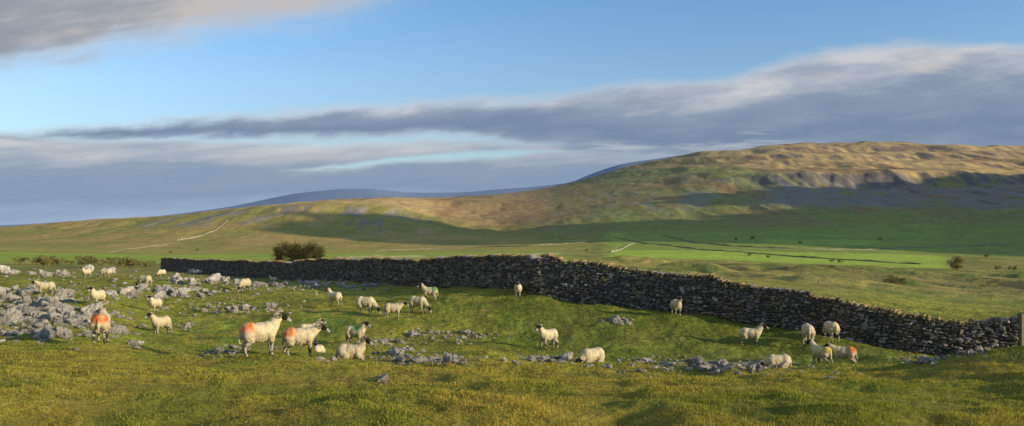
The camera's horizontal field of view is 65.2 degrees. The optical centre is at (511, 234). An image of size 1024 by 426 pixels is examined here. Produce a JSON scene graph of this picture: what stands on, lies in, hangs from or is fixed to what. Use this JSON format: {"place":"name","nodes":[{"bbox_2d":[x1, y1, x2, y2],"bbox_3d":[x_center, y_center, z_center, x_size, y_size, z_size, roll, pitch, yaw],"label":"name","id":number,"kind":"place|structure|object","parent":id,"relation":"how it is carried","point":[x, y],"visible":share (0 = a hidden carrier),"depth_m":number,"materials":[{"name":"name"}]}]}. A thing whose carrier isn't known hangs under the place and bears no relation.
{"place":"outdoors","nodes":[
{"label":"outdoors","id":0,"kind":"place"},
{"bbox_2d":[0,141,1023,425],"bbox_3d":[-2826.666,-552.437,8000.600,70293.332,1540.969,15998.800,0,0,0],"label":"ground","id":1,"kind":"structure","parent":0,"point":[944,203],"depth_m":303.91,"materials":[{"name":"plant"}]},
{"bbox_2d":[0,314,10,323],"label":"limestone rock","id":2,"kind":"object","parent":1,"relation":"on","point":[5,317],"visible":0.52,"depth_m":24.24,"materials":[{"name":"stone"}]},
{"bbox_2d":[0,265,10,272],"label":"limestone rock","id":3,"kind":"object","parent":1,"relation":"on","point":[3,268],"visible":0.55,"depth_m":71.16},
{"bbox_2d":[0,292,12,299],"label":"limestone rock","id":4,"kind":"object","parent":1,"relation":"on","point":[6,297],"visible":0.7,"depth_m":36.27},
{"bbox_2d":[1,303,15,308],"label":"limestone rock","id":5,"kind":"object","parent":1,"relation":"on","point":[6,306],"visible":0.59,"depth_m":32.51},
{"bbox_2d":[7,307,19,319],"bbox_3d":[-15.388,2.688,24.515,0.512,0.915,0.628,-7,-7,17],"label":"limestone rock","id":6,"kind":"object","parent":1,"relation":"on","point":[13,313],"visible":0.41,"depth_m":24.51,"materials":[{"name":"stone"}]},
{"bbox_2d":[6,295,20,302],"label":"limestone rock","id":7,"kind":"object","parent":1,"relation":"on","point":[12,298],"visible":0.61,"depth_m":34.59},
{"bbox_2d":[9,285,19,290],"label":"limestone rock","id":8,"kind":"object","parent":1,"relation":"on","point":[15,288],"visible":0.79,"depth_m":41.34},
{"bbox_2d":[11,255,31,264],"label":"bush","id":9,"kind":"object","parent":1,"relation":"on","point":[21,260],"visible":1,"depth_m":176.67,"materials":[{"name":"green plant"}]},
{"bbox_2d":[19,305,28,315],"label":"limestone rock","id":10,"kind":"object","parent":1,"relation":"on","point":[24,310],"visible":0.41,"depth_m":27.65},
{"bbox_2d":[19,295,30,303],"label":"limestone rock","id":11,"kind":"object","parent":1,"relation":"on","point":[24,298],"visible":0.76,"depth_m":33.98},
{"bbox_2d":[19,289,33,295],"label":"limestone rock","id":12,"kind":"object","parent":1,"relation":"on","point":[25,292],"visible":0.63,"depth_m":37.63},
{"bbox_2d":[30,328,41,334],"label":"limestone rock","id":13,"kind":"object","parent":1,"relation":"on","point":[35,331],"visible":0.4,"depth_m":19.98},
{"bbox_2d":[30,294,45,305],"bbox_3d":[-19.585,2.853,33.051,0.658,0.745,0.626,-1,5,-41],"label":"limestone rock","id":14,"kind":"object","parent":1,"relation":"on","point":[37,299],"visible":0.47,"depth_m":32.99,"materials":[{"name":"stone"}]},
{"bbox_2d":[33,311,47,318],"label":"limestone rock","id":15,"kind":"object","parent":1,"relation":"on","point":[41,314],"visible":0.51,"depth_m":27.39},
{"bbox_2d":[30,255,52,266],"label":"bush","id":16,"kind":"object","parent":1,"relation":"on","point":[41,259],"visible":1,"depth_m":146.66,"materials":[{"name":"green plant"}]},
{"bbox_2d":[30,280,55,294],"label":"sheep","id":17,"kind":"object","parent":1,"relation":"on","point":[50,285],"visible":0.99,"depth_m":38.01},
{"bbox_2d":[41,322,52,328],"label":"limestone rock","id":18,"kind":"object","parent":1,"relation":"on","point":[48,325],"visible":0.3,"depth_m":20.87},
{"bbox_2d":[42,271,52,276],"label":"limestone rock","id":19,"kind":"object","parent":1,"relation":"on","point":[47,274],"visible":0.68,"depth_m":62.40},
{"bbox_2d":[39,327,56,337],"bbox_3d":[-11.202,2.463,19.422,0.416,0.448,0.465,-12,17,3],"label":"limestone rock","id":20,"kind":"object","parent":1,"relation":"on","point":[49,332],"visible":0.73,"depth_m":19.33,"materials":[{"name":"stone"}]},
{"bbox_2d":[45,306,55,312],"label":"limestone rock","id":21,"kind":"object","parent":1,"relation":"on","point":[50,309],"visible":0.47,"depth_m":28.38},
{"bbox_2d":[46,297,57,302],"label":"limestone rock","id":22,"kind":"object","parent":1,"relation":"on","point":[51,299],"visible":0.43,"depth_m":32.42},
{"bbox_2d":[47,312,59,320],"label":"limestone rock","id":23,"kind":"object","parent":1,"relation":"on","point":[51,316],"visible":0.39,"depth_m":27.02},
{"bbox_2d":[51,316,63,324],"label":"limestone rock","id":24,"kind":"object","parent":1,"relation":"on","point":[56,320],"visible":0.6,"depth_m":22.92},
{"bbox_2d":[50,258,68,265],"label":"bush","id":25,"kind":"object","parent":1,"relation":"on","point":[55,261],"visible":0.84,"depth_m":159.16,"materials":[{"name":"green plant"}]},
{"bbox_2d":[55,288,66,296],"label":"limestone rock","id":26,"kind":"object","parent":1,"relation":"on","point":[61,291],"visible":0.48,"depth_m":35.89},
{"bbox_2d":[54,294,69,302],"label":"limestone rock","id":27,"kind":"object","parent":1,"relation":"on","point":[63,298],"visible":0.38,"depth_m":33.63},
{"bbox_2d":[55,269,70,275],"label":"limestone rock","id":28,"kind":"object","parent":1,"relation":"on","point":[63,272],"visible":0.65,"depth_m":62.97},
{"bbox_2d":[55,307,70,313],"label":"limestone rock","id":29,"kind":"object","parent":1,"relation":"on","point":[61,310],"visible":0.25,"depth_m":27.65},
{"bbox_2d":[55,326,72,338],"bbox_3d":[-11.002,2.483,19.589,0.362,0.499,0.548,0,0,-42],"label":"limestone rock","id":30,"kind":"object","parent":1,"relation":"on","point":[66,333],"visible":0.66,"depth_m":19.45,"materials":[{"name":"stone"}]},
{"bbox_2d":[54,288,76,293],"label":"limestone rock","id":31,"kind":"object","parent":1,"relation":"on","point":[67,290],"visible":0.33,"depth_m":38.85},
{"bbox_2d":[58,310,75,318],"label":"limestone rock","id":32,"kind":"object","parent":1,"relation":"on","point":[67,314],"visible":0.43,"depth_m":24.13,"materials":[{"name":"stone"}]},
{"bbox_2d":[61,303,76,309],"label":"limestone rock","id":33,"kind":"object","parent":1,"relation":"on","point":[68,306],"visible":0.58,"depth_m":30.80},
{"bbox_2d":[65,314,86,323],"bbox_3d":[-12.895,2.552,23.681,0.603,0.284,0.581,-9,19,-31],"label":"limestone rock","id":34,"kind":"object","parent":1,"relation":"on","point":[78,318],"visible":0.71,"depth_m":23.60,"materials":[{"name":"stone"}]},
{"bbox_2d":[79,267,90,277],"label":"sheep","id":35,"kind":"object","parent":1,"relation":"on","point":[86,271],"visible":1,"depth_m":56.34},
{"bbox_2d":[80,307,91,318],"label":"limestone rock","id":36,"kind":"object","parent":1,"relation":"on","point":[86,311],"visible":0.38,"depth_m":27.63,"materials":[{"name":"stone"}]},
{"bbox_2d":[81,264,93,271],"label":"limestone rock","id":37,"kind":"object","parent":1,"relation":"on","point":[90,267],"visible":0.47,"depth_m":79.68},
{"bbox_2d":[83,256,100,264],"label":"bush","id":38,"kind":"object","parent":1,"relation":"on","point":[93,261],"visible":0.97,"depth_m":136.97,"materials":[{"name":"green plant"}]},
{"bbox_2d":[83,255,101,265],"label":"bush","id":39,"kind":"object","parent":1,"relation":"on","point":[88,258],"visible":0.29,"depth_m":146.17,"materials":[{"name":"green plant"}]},
{"bbox_2d":[86,302,103,309],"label":"limestone rock","id":40,"kind":"object","parent":1,"relation":"on","point":[97,306],"visible":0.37,"depth_m":30.30,"materials":[{"name":"stone"}]},
{"bbox_2d":[88,286,105,305],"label":"sheep","id":41,"kind":"object","parent":1,"relation":"on","point":[96,295],"visible":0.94,"depth_m":32.58},
{"bbox_2d":[89,307,110,343],"bbox_3d":[-9.293,2.062,18.130,0.411,0.772,1.049,0,0,-18],"label":"sheep","id":42,"kind":"object","parent":1,"relation":"on","point":[100,320],"visible":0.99,"depth_m":17.77},
{"bbox_2d":[91,309,110,318],"bbox_3d":[-14.815,2.950,28.672,0.602,0.519,0.791,12,-5,41],"label":"limestone rock","id":43,"kind":"object","parent":1,"relation":"on","point":[93,312],"visible":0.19,"depth_m":28.54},
{"bbox_2d":[97,269,111,277],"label":"sheep","id":44,"kind":"object","parent":1,"relation":"on","point":[103,272],"visible":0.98,"depth_m":57.44},
{"bbox_2d":[105,290,117,295],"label":"limestone rock","id":45,"kind":"object","parent":1,"relation":"on","point":[111,292],"visible":0.77,"depth_m":39.52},
{"bbox_2d":[109,324,120,333],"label":"limestone rock","id":46,"kind":"object","parent":1,"relation":"on","point":[116,329],"visible":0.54,"depth_m":21.66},
{"bbox_2d":[119,325,129,332],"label":"limestone rock","id":47,"kind":"object","parent":1,"relation":"on","point":[124,329],"visible":0.46,"depth_m":23.22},
{"bbox_2d":[120,286,133,294],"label":"limestone rock","id":48,"kind":"object","parent":1,"relation":"on","point":[125,290],"visible":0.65,"depth_m":40.98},
{"bbox_2d":[116,256,138,268],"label":"bush","id":49,"kind":"object","parent":1,"relation":"on","point":[130,260],"visible":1,"depth_m":125.31,"materials":[{"name":"green plant"}]},
{"bbox_2d":[128,339,138,345],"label":"limestone rock","id":50,"kind":"object","parent":1,"relation":"on","point":[133,342],"visible":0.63,"depth_m":18.64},
{"bbox_2d":[127,288,142,295],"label":"limestone rock","id":51,"kind":"object","parent":1,"relation":"on","point":[135,291],"visible":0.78,"depth_m":41.11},
{"bbox_2d":[134,283,147,288],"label":"limestone rock","id":52,"kind":"object","parent":1,"relation":"on","point":[141,285],"visible":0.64,"depth_m":45.40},
{"bbox_2d":[135,275,151,286],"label":"sheep","id":53,"kind":"object","parent":1,"relation":"on","point":[144,279],"visible":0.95,"depth_m":48.05},
{"bbox_2d":[137,261,151,267],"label":"bush","id":54,"kind":"object","parent":1,"relation":"on","point":[146,264],"visible":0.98,"depth_m":128.01,"materials":[{"name":"green plant"}]},
{"bbox_2d":[147,295,161,312],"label":"sheep","id":55,"kind":"object","parent":1,"relation":"on","point":[156,303],"visible":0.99,"depth_m":34.17},
{"bbox_2d":[144,312,171,333],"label":"sheep","id":56,"kind":"object","parent":1,"relation":"on","point":[159,322],"visible":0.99,"depth_m":25.34},
{"bbox_2d":[153,291,166,298],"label":"limestone rock","id":57,"kind":"object","parent":1,"relation":"on","point":[160,294],"visible":0.62,"depth_m":42.15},
{"bbox_2d":[156,269,165,277],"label":"sheep","id":58,"kind":"object","parent":1,"relation":"on","point":[161,272],"visible":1,"depth_m":62.44},
{"bbox_2d":[171,275,183,283],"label":"limestone rock","id":59,"kind":"object","parent":1,"relation":"on","point":[178,279],"visible":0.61,"depth_m":52.79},
{"bbox_2d":[177,288,185,296],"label":"limestone rock","id":60,"kind":"object","parent":1,"relation":"on","point":[181,292],"visible":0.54,"depth_m":44.07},
{"bbox_2d":[187,277,196,284],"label":"limestone rock","id":61,"kind":"object","parent":1,"relation":"on","point":[192,280],"visible":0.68,"depth_m":52.25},
{"bbox_2d":[191,270,202,274],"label":"limestone rock","id":62,"kind":"object","parent":1,"relation":"on","point":[196,272],"visible":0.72,"depth_m":81.75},
{"bbox_2d":[177,220,226,240],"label":"field wall","id":63,"kind":"structure","parent":1,"relation":"on","point":[200,235],"depth_m":1207.68,"materials":[{"name":"stone"}]},
{"bbox_2d":[203,273,219,282],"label":"limestone rock","id":64,"kind":"object","parent":1,"relation":"on","point":[215,277],"visible":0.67,"depth_m":54.78,"materials":[{"name":"stone"}]},
{"bbox_2d":[229,305,237,313],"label":"limestone rock","id":65,"kind":"object","parent":1,"relation":"on","point":[233,309],"visible":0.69,"depth_m":34.59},
{"bbox_2d":[237,278,250,291],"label":"sheep","id":66,"kind":"object","parent":1,"relation":"on","point":[245,282],"visible":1,"depth_m":47.03},
{"bbox_2d":[239,304,249,309],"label":"limestone rock","id":67,"kind":"object","parent":1,"relation":"on","point":[244,306],"visible":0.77,"depth_m":37.00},
{"bbox_2d":[250,282,265,286],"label":"limestone rock","id":68,"kind":"object","parent":1,"relation":"on","point":[259,284],"visible":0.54,"depth_m":50.96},
{"bbox_2d":[238,309,291,357],"bbox_3d":[-5.250,2.085,16.938,1.092,0.975,0.428,0,0,-34],"label":"sheep","id":69,"kind":"object","parent":1,"relation":"on","point":[250,333],"visible":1,"depth_m":16.79},
{"bbox_2d":[265,302,276,307],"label":"limestone rock","id":70,"kind":"object","parent":1,"relation":"on","point":[270,305],"visible":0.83,"depth_m":37.02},
{"bbox_2d":[270,238,327,261],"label":"hawthorn tree","id":71,"kind":"object","parent":1,"relation":"on","point":[297,252],"visible":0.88,"depth_m":94.19,"materials":[{"name":"green plant"}]},
{"bbox_2d":[281,321,329,356],"bbox_3d":[-4.801,2.431,18.583,1.104,0.825,0.405,0,0,-20],"label":"sheep","id":72,"kind":"object","parent":1,"relation":"on","point":[291,336],"visible":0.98,"depth_m":18.44},
{"bbox_2d":[298,318,325,341],"bbox_3d":[-6.868,3.281,27.503,0.965,0.806,0.373,0,0,-20],"label":"sheep","id":73,"kind":"object","parent":1,"relation":"on","point":[308,325],"visible":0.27,"depth_m":27.41},
{"bbox_2d":[313,342,324,352],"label":"sheep","id":74,"kind":"object","parent":1,"relation":"on","point":[319,348],"visible":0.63,"depth_m":20.91},
{"bbox_2d":[324,288,341,305],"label":"sheep","id":75,"kind":"object","parent":1,"relation":"on","point":[335,296],"visible":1,"depth_m":36.28},
{"bbox_2d":[160,253,543,293],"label":"dry stone wall","id":76,"kind":"structure","parent":1,"relation":"on","point":[503,270],"depth_m":49.90,"materials":[{"name":"stone"}]},
{"bbox_2d":[335,335,372,359],"bbox_3d":[-3.554,2.546,18.032,0.873,0.563,0.447,0,0,-3],"label":"sheep","id":77,"kind":"object","parent":1,"relation":"on","point":[351,351],"visible":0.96,"depth_m":17.91},
{"bbox_2d":[345,320,370,344],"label":"sheep","id":78,"kind":"object","parent":1,"relation":"on","point":[351,331],"visible":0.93,"depth_m":26.56},
{"bbox_2d":[356,296,380,314],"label":"sheep","id":79,"kind":"object","parent":1,"relation":"on","point":[366,302],"visible":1,"depth_m":32.97},
{"bbox_2d":[377,374,388,382],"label":"limestone rock","id":80,"kind":"object","parent":1,"relation":"on","point":[382,378],"visible":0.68,"depth_m":11.08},
{"bbox_2d":[383,301,408,318],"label":"sheep","id":81,"kind":"object","parent":1,"relation":"on","point":[392,307],"visible":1,"depth_m":32.09},
{"bbox_2d":[389,349,403,355],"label":"limestone rock","id":82,"kind":"object","parent":1,"relation":"on","point":[394,351],"visible":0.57,"depth_m":19.90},
{"bbox_2d":[397,354,404,361],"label":"limestone rock","id":83,"kind":"object","parent":1,"relation":"on","point":[401,358],"visible":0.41,"depth_m":17.14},
{"bbox_2d":[409,357,424,362],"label":"limestone rock","id":84,"kind":"object","parent":1,"relation":"on","point":[415,360],"visible":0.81,"depth_m":15.93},
{"bbox_2d":[409,296,430,313],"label":"sheep","id":85,"kind":"object","parent":1,"relation":"on","point":[421,301],"visible":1,"depth_m":33.59},
{"bbox_2d":[417,283,437,299],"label":"sheep","id":86,"kind":"object","parent":1,"relation":"on","point":[433,291],"visible":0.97,"depth_m":37.30},
{"bbox_2d":[427,356,441,359],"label":"limestone rock","id":87,"kind":"object","parent":1,"relation":"on","point":[433,358],"visible":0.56,"depth_m":16.54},
{"bbox_2d":[334,252,562,257],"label":"field wall","id":88,"kind":"structure","parent":1,"relation":"on","point":[422,255],"depth_m":447.82,"materials":[{"name":"stone"}]},
{"bbox_2d":[442,352,455,362],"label":"limestone rock","id":89,"kind":"object","parent":1,"relation":"on","point":[448,357],"visible":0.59,"depth_m":14.72,"materials":[{"name":"stone"}]},
{"bbox_2d":[375,239,610,251],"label":"field wall","id":90,"kind":"structure","parent":1,"relation":"on","point":[485,246],"depth_m":937.49,"materials":[{"name":"stone"}]},
{"bbox_2d":[0,268,1004,382],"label":"limestone rubble","id":91,"kind":"object","parent":1,"relation":"on","point":[29,320],"visible":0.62,"depth_m":23.78,"materials":[{"name":"stone"}]},
{"bbox_2d":[514,282,521,297],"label":"sheep","id":92,"kind":"object","parent":1,"relation":"on","point":[517,287],"visible":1,"depth_m":36.79},
{"bbox_2d":[539,354,549,361],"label":"limestone rock","id":93,"kind":"object","parent":1,"relation":"on","point":[545,358],"visible":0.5,"depth_m":19.73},
{"bbox_2d":[535,324,558,349],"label":"sheep","id":94,"kind":"object","parent":1,"relation":"on","point":[551,334],"visible":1,"depth_m":26.06},
{"bbox_2d":[560,352,572,359],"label":"limestone rock","id":95,"kind":"object","parent":1,"relation":"on","point":[568,356],"visible":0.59,"depth_m":21.92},
{"bbox_2d":[575,347,604,362],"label":"sheep","id":96,"kind":"object","parent":1,"relation":"on","point":[595,354],"visible":0.81,"depth_m":20.96},
{"bbox_2d":[608,315,620,322],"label":"limestone rock","id":97,"kind":"object","parent":1,"relation":"on","point":[615,318],"visible":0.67,"depth_m":31.80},
{"bbox_2d":[670,296,682,315],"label":"sheep","id":98,"kind":"object","parent":1,"relation":"on","point":[675,304],"visible":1,"depth_m":32.58},
{"bbox_2d":[687,355,703,366],"bbox_3d":[3.449,2.426,14.986,0.321,0.295,0.316,0,0,3],"label":"limestone rock","id":99,"kind":"object","parent":1,"relation":"on","point":[692,361],"visible":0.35,"depth_m":14.93,"materials":[{"name":"stone"}]},
{"bbox_2d":[696,364,710,370],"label":"limestone rock","id":100,"kind":"object","parent":1,"relation":"on","point":[701,367],"visible":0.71,"depth_m":13.92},
{"bbox_2d":[695,361,717,366],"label":"limestone rock","id":101,"kind":"object","parent":1,"relation":"on","point":[703,363],"visible":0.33,"depth_m":14.24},
{"bbox_2d":[717,358,727,366],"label":"limestone rock","id":102,"kind":"object","parent":1,"relation":"on","point":[722,362],"visible":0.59,"depth_m":14.20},
{"bbox_2d":[747,364,755,373],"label":"limestone rock","id":103,"kind":"object","parent":1,"relation":"on","point":[751,368],"visible":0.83,"depth_m":13.09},
{"bbox_2d":[739,323,768,346],"bbox_3d":[8.694,3.589,28.761,1.027,0.857,0.398,0,0,15],"label":"sheep","id":104,"kind":"object","parent":1,"relation":"on","point":[750,333],"visible":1,"depth_m":28.65},
{"bbox_2d":[746,362,762,371],"bbox_3d":[4.049,2.267,13.379,0.254,0.243,0.515,-4,-1,-6],"label":"limestone rock","id":105,"kind":"object","parent":1,"relation":"on","point":[758,368],"visible":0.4,"depth_m":13.30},
{"bbox_2d":[614,237,920,264],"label":"field wall","id":106,"kind":"structure","parent":1,"relation":"on","point":[781,255],"depth_m":603.98,"materials":[{"name":"stone"}]},
{"bbox_2d":[760,354,791,367],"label":"sheep","id":107,"kind":"object","parent":1,"relation":"on","point":[780,361],"visible":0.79,"depth_m":17.58},
{"bbox_2d":[539,253,1020,356],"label":"dry stone wall","id":108,"kind":"structure","parent":1,"relation":"on","point":[600,282],"depth_m":31.90,"materials":[{"name":"stone"}]},
{"bbox_2d":[800,323,815,346],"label":"sheep","id":109,"kind":"object","parent":1,"relation":"on","point":[808,330],"visible":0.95,"depth_m":28.19},
{"bbox_2d":[804,339,832,364],"bbox_3d":[9.363,3.612,24.402,0.371,0.806,0.957,0,0,-28],"label":"sheep","id":110,"kind":"object","parent":1,"relation":"on","point":[823,353],"visible":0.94,"depth_m":24.23},
{"bbox_2d":[820,321,839,342],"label":"sheep","id":111,"kind":"object","parent":1,"relation":"on","point":[830,328],"visible":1,"depth_m":29.05},
{"bbox_2d":[663,235,1016,249],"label":"field wall","id":112,"kind":"structure","parent":1,"relation":"on","point":[841,248],"depth_m":828.03,"materials":[{"name":"stone"}]},
{"bbox_2d":[823,342,857,363],"bbox_3d":[9.886,3.631,24.146,1.009,0.718,0.371,0,0,25],"label":"sheep","id":113,"kind":"object","parent":1,"relation":"on","point":[848,352],"visible":0.94,"depth_m":24.00},
{"bbox_2d":[882,273,906,285],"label":"bush","id":114,"kind":"object","parent":1,"relation":"on","point":[894,280],"visible":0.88,"depth_m":116.19,"materials":[{"name":"green plant"}]},
{"bbox_2d":[916,355,928,364],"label":"limestone rock","id":115,"kind":"object","parent":1,"relation":"on","point":[921,359],"visible":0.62,"depth_m":14.07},
{"bbox_2d":[946,256,965,270],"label":"valley tree","id":116,"kind":"object","parent":1,"relation":"on","point":[957,265],"visible":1,"depth_m":373.38,"materials":[{"name":"green plant"}]},
{"bbox_2d":[965,349,973,355],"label":"limestone rock","id":117,"kind":"object","parent":1,"relation":"on","point":[969,352],"visible":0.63,"depth_m":13.74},
{"bbox_2d":[974,346,982,352],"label":"limestone rock","id":118,"kind":"object","parent":1,"relation":"on","point":[978,349],"visible":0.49,"depth_m":13.94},
{"bbox_2d":[1017,313,1023,345],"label":"gate post","id":119,"kind":"object","parent":1,"relation":"on","point":[1020,319],"visible":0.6,"depth_m":27.73,"materials":[{"name":"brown wood"}]},
{"bbox_2d":[0,0,1023,224],"label":"sky","id":120,"kind":"structure","parent":0,"point":[109,109],"materials":[{"name":"blue"}]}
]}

